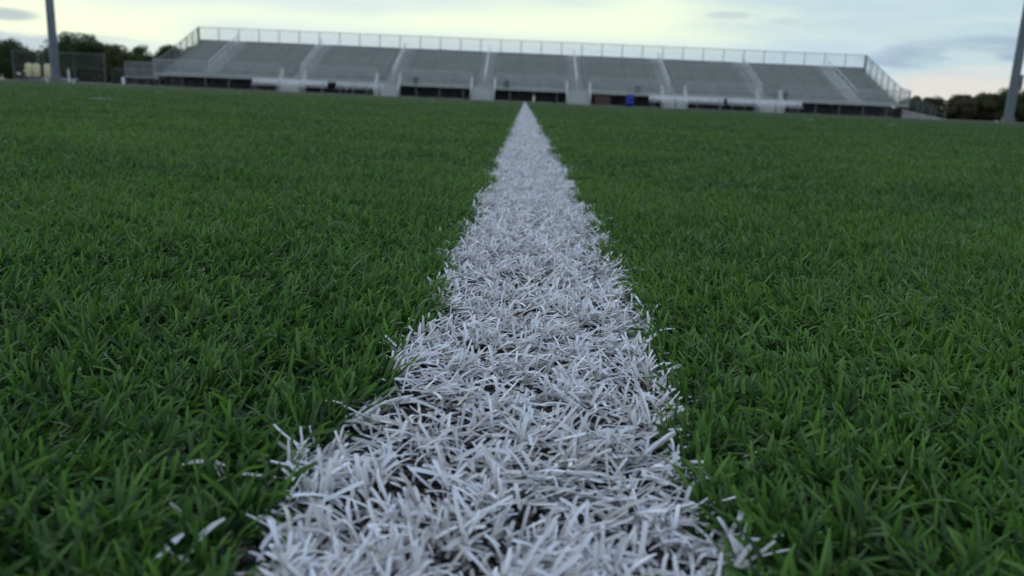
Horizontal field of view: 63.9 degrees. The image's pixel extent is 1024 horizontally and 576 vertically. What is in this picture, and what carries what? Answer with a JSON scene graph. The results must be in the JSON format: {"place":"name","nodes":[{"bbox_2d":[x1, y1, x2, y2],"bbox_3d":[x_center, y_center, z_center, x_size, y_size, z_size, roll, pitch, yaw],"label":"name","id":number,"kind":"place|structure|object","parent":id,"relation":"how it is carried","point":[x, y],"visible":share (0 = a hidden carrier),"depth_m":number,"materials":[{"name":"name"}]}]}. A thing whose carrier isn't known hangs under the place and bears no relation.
{"place":"outdoors","nodes":[
{"label":"outdoors","id":0,"kind":"place"},
{"bbox_2d":[0,79,1020,122],"bbox_3d":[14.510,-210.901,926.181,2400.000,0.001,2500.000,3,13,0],"label":"ground","id":1,"kind":"structure","parent":0,"point":[502,100],"depth_m":110.92,"materials":[{"name":"green plant"}]},
{"bbox_2d":[0,37,42,78],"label":"tree","id":2,"kind":"object","parent":1,"relation":"on","point":[10,44],"visible":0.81,"depth_m":193.02,"materials":[{"name":"green plant"}]},
{"bbox_2d":[39,41,71,80],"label":"tree","id":3,"kind":"object","parent":1,"relation":"on","point":[47,56],"visible":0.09,"depth_m":196.40,"materials":[{"name":"green plant"}]},
{"bbox_2d":[38,31,93,78],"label":"tree","id":4,"kind":"object","parent":1,"relation":"on","point":[66,42],"visible":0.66,"depth_m":192.16,"materials":[{"name":"green plant"}]},
{"bbox_2d":[73,33,108,81],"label":"tree","id":5,"kind":"object","parent":1,"relation":"on","point":[96,45],"visible":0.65,"depth_m":192.27,"materials":[{"name":"green plant"}]},
{"bbox_2d":[96,43,121,82],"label":"tree","id":6,"kind":"object","parent":1,"relation":"on","point":[108,77],"visible":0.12,"depth_m":194.60,"materials":[{"name":"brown plant"}]},
{"bbox_2d":[100,45,137,83],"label":"tree","id":7,"kind":"object","parent":1,"relation":"on","point":[117,57],"visible":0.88,"depth_m":189.54,"materials":[{"name":"green plant"}]},
{"bbox_2d":[128,44,156,84],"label":"tree","id":8,"kind":"object","parent":1,"relation":"on","point":[138,51],"visible":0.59,"depth_m":193.34,"materials":[{"name":"green plant"}]},
{"bbox_2d":[151,44,182,84],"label":"tree","id":9,"kind":"object","parent":1,"relation":"on","point":[162,50],"visible":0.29,"depth_m":192.86,"materials":[{"name":"green plant"}]},
{"bbox_2d":[0,49,1023,122],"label":"wood","id":10,"kind":"object","parent":1,"relation":"on","point":[946,116],"visible":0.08,"depth_m":201.70,"materials":[{"name":"green plant"}]},
{"bbox_2d":[65,82,1023,123],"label":"apron","id":11,"kind":"object","parent":1,"relation":"on","point":[509,101],"visible":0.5,"depth_m":71.56,"materials":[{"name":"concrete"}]},
{"bbox_2d":[11,50,106,83],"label":"chain link fence","id":12,"kind":"object","parent":11,"relation":"on","point":[43,58],"visible":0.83,"depth_m":70.08,"materials":[{"name":"metal"}]},
{"bbox_2d":[111,68,154,85],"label":"chain link fence","id":13,"kind":"object","parent":11,"relation":"on","point":[132,74],"visible":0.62,"depth_m":71.21,"materials":[{"name":"metal"}]},
{"bbox_2d":[124,61,165,85],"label":"access ramp","id":14,"kind":"structure","parent":11,"relation":"on","point":[143,69],"depth_m":65.61,"materials":[{"name":"metal"}]},
{"bbox_2d":[152,27,910,117],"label":"grandstand","id":15,"kind":"object","parent":11,"relation":"on","point":[556,78],"visible":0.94,"depth_m":68.01,"materials":[{"name":"metal"}]},
{"bbox_2d":[413,76,418,84],"bbox_3d":[-7.600,-16.411,65.002,0.484,0.700,0.484,3,13,0],"label":"trash bin","id":16,"kind":"object","parent":15,"relation":"on","point":[416,79],"visible":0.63,"depth_m":64.84,"materials":[{"name":"plastic"}]},
{"bbox_2d":[594,95,609,105],"bbox_3d":[6.961,-14.482,63.470,1.260,0.740,0.660,3,13,0],"label":"storage box","id":17,"kind":"object","parent":11,"relation":"on","point":[598,99],"visible":0.99,"depth_m":63.18,"materials":[{"name":"brown wood"}]},
{"bbox_2d":[892,97,946,119],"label":"access ramp","id":18,"kind":"structure","parent":11,"relation":"on","point":[900,113],"depth_m":65.33,"materials":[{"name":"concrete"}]},
{"bbox_2d":[896,95,926,113],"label":"tree","id":19,"kind":"object","parent":1,"relation":"on","point":[917,98],"visible":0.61,"depth_m":194.98,"materials":[{"name":"green plant"}]},
{"bbox_2d":[923,95,949,116],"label":"tree","id":20,"kind":"object","parent":1,"relation":"on","point":[936,102],"visible":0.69,"depth_m":194.43,"materials":[{"name":"plant"}]},
{"bbox_2d":[948,99,976,119],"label":"tree","id":21,"kind":"object","parent":1,"relation":"on","point":[963,109],"visible":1,"depth_m":188.45,"materials":[{"name":"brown plant"}]},
{"bbox_2d":[944,94,981,119],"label":"tree","id":22,"kind":"object","parent":1,"relation":"on","point":[954,99],"visible":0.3,"depth_m":197.19,"materials":[{"name":"green plant"}]},
{"bbox_2d":[972,91,1005,120],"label":"tree","id":23,"kind":"object","parent":1,"relation":"on","point":[986,107],"visible":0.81,"depth_m":196.27,"materials":[{"name":"green plant"}]},
{"bbox_2d":[991,87,1023,121],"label":"tree","id":24,"kind":"object","parent":1,"relation":"on","point":[1002,94],"visible":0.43,"depth_m":194.26,"materials":[{"name":"green plant"}]},
{"bbox_2d":[1016,90,1023,118],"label":"tree","id":25,"kind":"object","parent":1,"relation":"on","point":[1021,109],"visible":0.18,"depth_m":194.84,"materials":[{"name":"green plant"}]},
{"bbox_2d":[0,80,1023,575],"bbox_3d":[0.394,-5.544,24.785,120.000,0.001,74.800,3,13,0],"label":"turf field","id":26,"kind":"structure","parent":0,"point":[536,514],"depth_m":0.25,"materials":[{"name":"green plastic"}]},
{"bbox_2d":[17,63,62,81],"bbox_3d":[-32.573,-14.881,56.767,2.350,1.195,1.700,3,13,0],"label":"blocking sled","id":27,"kind":"object","parent":26,"relation":"on","point":[34,69],"visible":0.84,"depth_m":56.23,"materials":[{"name":"metal"}]},
{"bbox_2d":[45,0,61,82],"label":"light pole","id":28,"kind":"object","parent":26,"relation":"on","point":[52,44],"visible":0.94,"depth_m":42.47,"materials":[{"name":"metal"}]},
{"bbox_2d":[44,78,77,82],"bbox_3d":[-27.917,-12.840,50.851,2.000,0.250,0.280,3,13,0],"label":"bench","id":29,"kind":"object","parent":26,"relation":"on","point":[47,80],"visible":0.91,"depth_m":50.73,"materials":[{"name":"white paint"}]},
{"bbox_2d":[251,78,327,92],"bbox_3d":[-16.104,-14.623,59.419,5.450,0.907,0.540,3,13,0],"label":"team bench","id":30,"kind":"object","parent":26,"relation":"on","point":[291,81],"visible":0.97,"depth_m":59.51,"materials":[{"name":"white paint"}]},
{"bbox_2d":[336,82,384,95],"bbox_3d":[-11.215,-14.674,60.562,3.600,0.907,0.540,3,13,0],"label":"team bench","id":31,"kind":"object","parent":26,"relation":"on","point":[363,85],"visible":0.94,"depth_m":60.65,"materials":[{"name":"metal"}]},
{"bbox_2d":[152,102,789,575],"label":"white line","id":32,"kind":"object","parent":26,"relation":"on","point":[560,552],"visible":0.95,"depth_m":0.24,"materials":[{"name":"white plastic"}]},
{"bbox_2d":[3,186,1023,575],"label":"rubber crumb","id":33,"kind":"object","parent":26,"relation":"on","point":[439,558],"visible":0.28,"depth_m":0.23,"materials":[{"name":"black rubber"}]},
{"bbox_2d":[626,94,633,106],"bbox_3d":[8.698,-13.828,60.617,0.590,0.880,0.590,3,13,0],"label":"barrel","id":34,"kind":"object","parent":26,"relation":"on","point":[629,99],"visible":0.99,"depth_m":60.40,"materials":[{"name":"blue plastic"}]},
{"bbox_2d":[649,95,724,109],"bbox_3d":[12.593,-13.358,59.258,5.400,0.907,0.540,3,13,0],"label":"team bench","id":35,"kind":"object","parent":26,"relation":"on","point":[687,98],"visible":0.97,"depth_m":59.35,"materials":[{"name":"white paint"}]},
{"bbox_2d":[727,98,802,113],"bbox_3d":[18.238,-13.109,59.226,5.400,0.907,0.540,3,13,0],"label":"team bench","id":36,"kind":"object","parent":26,"relation":"on","point":[759,101],"visible":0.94,"depth_m":59.32,"materials":[{"name":"white paint"}]},
{"bbox_2d":[1001,4,1023,123],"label":"light pole","id":37,"kind":"object","parent":26,"relation":"on","point":[1016,82],"visible":0.96,"depth_m":40.23,"materials":[{"name":"metal"}]},
{"bbox_2d":[0,0,1023,120],"label":"sky","id":38,"kind":"structure","parent":0,"point":[944,49],"materials":[{"name":"white"}]}
]}

